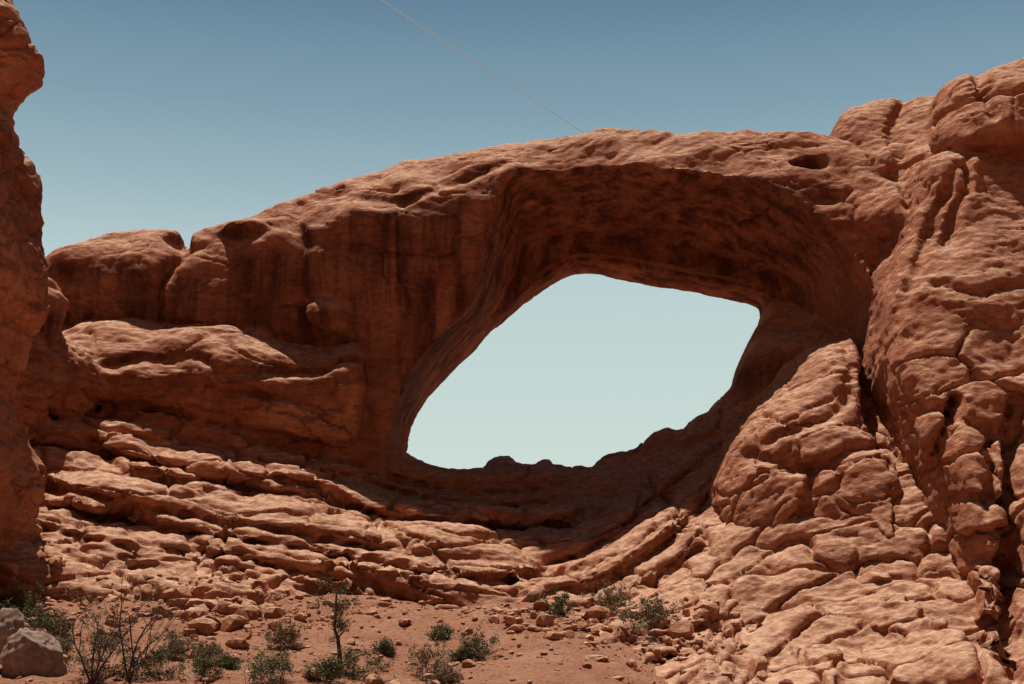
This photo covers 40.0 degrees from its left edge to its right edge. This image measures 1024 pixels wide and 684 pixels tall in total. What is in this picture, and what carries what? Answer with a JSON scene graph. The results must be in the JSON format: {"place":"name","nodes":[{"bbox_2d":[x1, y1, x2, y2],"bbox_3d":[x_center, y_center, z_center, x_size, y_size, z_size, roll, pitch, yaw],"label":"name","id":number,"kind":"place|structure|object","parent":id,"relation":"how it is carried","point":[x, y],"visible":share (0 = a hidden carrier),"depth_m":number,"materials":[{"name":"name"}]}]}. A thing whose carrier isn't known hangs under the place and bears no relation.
{"place":"outdoors","nodes":[
{"label":"outdoors","id":0,"kind":"place"},
{"bbox_2d":[0,594,889,683],"bbox_3d":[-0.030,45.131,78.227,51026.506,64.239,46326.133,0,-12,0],"label":"ground","id":1,"kind":"structure","parent":0,"point":[500,672],"depth_m":83.72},
{"bbox_2d":[0,608,30,653],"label":"boulder","id":2,"kind":"object","parent":1,"relation":"on","point":[12,621],"visible":0.33,"depth_m":77.11,"materials":[{"name":"grey stone"}]},
{"bbox_2d":[0,586,39,613],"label":"desert shrub","id":3,"kind":"object","parent":1,"relation":"on","point":[16,601],"visible":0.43,"depth_m":89.28,"materials":[{"name":"green plant"}]},
{"bbox_2d":[0,0,49,552],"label":"sandstone pillar","id":4,"kind":"structure","parent":1,"relation":"on","point":[24,308],"depth_m":101.28,"materials":[{"name":"brown stone"}]},
{"bbox_2d":[0,578,63,630],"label":"sagebrush","id":5,"kind":"object","parent":1,"relation":"on","point":[40,611],"visible":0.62,"depth_m":84.14,"materials":[{"name":"green plant"}]},
{"bbox_2d":[0,627,66,676],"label":"boulder","id":6,"kind":"object","parent":1,"relation":"on","point":[26,652],"visible":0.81,"depth_m":72.66,"materials":[{"name":"grey stone"}]},
{"bbox_2d":[33,609,75,638],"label":"desert shrub","id":7,"kind":"object","parent":1,"relation":"on","point":[46,625],"visible":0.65,"depth_m":82.65,"materials":[{"name":"green plant"}]},
{"bbox_2d":[48,629,75,655],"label":"sagebrush","id":8,"kind":"object","parent":1,"relation":"on","point":[67,647],"visible":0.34,"depth_m":76.52,"materials":[{"name":"green plant"}]},
{"bbox_2d":[26,580,174,683],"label":"dead bush","id":9,"kind":"object","parent":1,"relation":"on","point":[92,680],"visible":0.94,"depth_m":71.93,"materials":[{"name":"brown plant"}]},
{"bbox_2d":[66,613,152,677],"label":"sagebrush","id":10,"kind":"object","parent":1,"relation":"on","point":[102,660],"visible":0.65,"depth_m":73.42,"materials":[{"name":"green plant"}]},
{"bbox_2d":[84,539,198,681],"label":"dead bush","id":11,"kind":"object","parent":1,"relation":"on","point":[129,674],"visible":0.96,"depth_m":72.70,"materials":[{"name":"brown plant"}]},
{"bbox_2d":[116,627,197,680],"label":"sagebrush","id":12,"kind":"object","parent":1,"relation":"on","point":[147,663],"visible":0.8,"depth_m":73.17,"materials":[{"name":"green plant"}]},
{"bbox_2d":[155,628,203,659],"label":"dry shrub","id":13,"kind":"object","parent":1,"relation":"on","point":[176,643],"visible":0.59,"depth_m":79.22,"materials":[{"name":"plant"}]},
{"bbox_2d":[167,647,229,681],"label":"sagebrush","id":14,"kind":"object","parent":1,"relation":"on","point":[209,666],"visible":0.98,"depth_m":73.65,"materials":[{"name":"green plant"}]},
{"bbox_2d":[187,638,225,662],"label":"dry shrub","id":15,"kind":"object","parent":1,"relation":"on","point":[210,647],"visible":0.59,"depth_m":77.51,"materials":[{"name":"plant"}]},
{"bbox_2d":[213,652,244,669],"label":"desert shrub","id":16,"kind":"object","parent":1,"relation":"on","point":[230,664],"visible":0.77,"depth_m":76.45,"materials":[{"name":"green plant"}]},
{"bbox_2d":[226,603,244,614],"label":"boulder","id":17,"kind":"object","parent":1,"relation":"on","point":[232,609],"visible":0.45,"depth_m":91.12,"materials":[{"name":"orange stone"}]},
{"bbox_2d":[229,643,296,683],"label":"sagebrush","id":18,"kind":"object","parent":1,"relation":"on","point":[272,665],"visible":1,"depth_m":71.15,"materials":[{"name":"green plant"}]},
{"bbox_2d":[263,621,307,649],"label":"dry shrub","id":19,"kind":"object","parent":1,"relation":"on","point":[291,636],"visible":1,"depth_m":83.40,"materials":[{"name":"plant"}]},
{"bbox_2d":[301,653,353,683],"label":"juniper shrub","id":20,"kind":"object","parent":1,"relation":"on","point":[326,673],"visible":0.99,"depth_m":73.02,"materials":[{"name":"green plant"}]},
{"bbox_2d":[313,572,362,663],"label":"juniper tree","id":21,"kind":"object","parent":1,"relation":"on","point":[339,625],"visible":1,"depth_m":77.69,"materials":[{"name":"green plant"}]},
{"bbox_2d":[325,645,398,683],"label":"juniper shrub","id":22,"kind":"object","parent":1,"relation":"on","point":[372,664],"visible":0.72,"depth_m":75.15,"materials":[{"name":"green plant"}]},
{"bbox_2d":[369,635,396,657],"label":"sagebrush","id":23,"kind":"object","parent":1,"relation":"on","point":[386,647],"visible":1,"depth_m":82.00,"materials":[{"name":"green plant"}]},
{"bbox_2d":[0,489,793,683],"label":"rock debris","id":24,"kind":"object","parent":1,"relation":"on","point":[200,620],"visible":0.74,"depth_m":89.76,"materials":[{"name":"red stone"}]},
{"bbox_2d":[403,638,459,676],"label":"dry shrub","id":25,"kind":"object","parent":1,"relation":"on","point":[422,657],"visible":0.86,"depth_m":76.62,"materials":[{"name":"beige plant"}]},
{"bbox_2d":[424,622,454,641],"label":"sagebrush","id":26,"kind":"object","parent":1,"relation":"on","point":[443,632],"visible":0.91,"depth_m":86.81,"materials":[{"name":"green plant"}]},
{"bbox_2d":[420,659,461,683],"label":"dry shrub","id":27,"kind":"object","parent":1,"relation":"on","point":[442,675],"visible":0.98,"depth_m":73.66,"materials":[{"name":"beige plant"}]},
{"bbox_2d":[447,641,481,662],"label":"desert shrub","id":28,"kind":"object","parent":1,"relation":"on","point":[461,654],"visible":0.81,"depth_m":82.28,"materials":[{"name":"green plant"}]},
{"bbox_2d":[458,627,503,661],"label":"sagebrush","id":29,"kind":"object","parent":1,"relation":"on","point":[475,641],"visible":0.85,"depth_m":82.69,"materials":[{"name":"green plant"}]},
{"bbox_2d":[0,128,1004,669],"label":"natural rock arch","id":30,"kind":"structure","parent":1,"relation":"on","point":[248,396],"depth_m":122.17,"materials":[{"name":"red stone"}]},
{"bbox_2d":[526,584,576,616],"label":"desert shrub","id":31,"kind":"object","parent":1,"relation":"on","point":[558,607],"visible":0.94,"depth_m":93.51,"materials":[{"name":"green plant"}]},
{"bbox_2d":[381,0,584,133],"bbox_3d":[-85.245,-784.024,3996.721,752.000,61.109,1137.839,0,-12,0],"label":"contrail","id":32,"kind":"object","parent":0,"point":[479,64],"visible":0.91,"depth_m":3980.43,"materials":[{"name":"white"}]},
{"bbox_2d":[13,0,1023,468],"label":"sky","id":33,"kind":"structure","parent":0,"point":[187,117],"materials":[{"name":"blue"}]},
{"bbox_2d":[585,57,1023,683],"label":"sandstone cliff","id":34,"kind":"structure","parent":0,"point":[931,355],"depth_m":106.13,"materials":[{"name":"brown stone"}]},
{"bbox_2d":[580,579,634,611],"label":"dry shrub","id":35,"kind":"object","parent":34,"relation":"on","point":[616,598],"visible":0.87,"depth_m":97.50,"materials":[{"name":"plant"}]},
{"bbox_2d":[602,592,667,637],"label":"sagebrush","id":36,"kind":"object","parent":34,"relation":"on","point":[629,613],"visible":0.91,"depth_m":90.11,"materials":[{"name":"green plant"}]},
{"bbox_2d":[644,596,687,623],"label":"dry shrub","id":37,"kind":"object","parent":34,"relation":"on","point":[660,604],"visible":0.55,"depth_m":92.36,"materials":[{"name":"green plant"}]}
]}

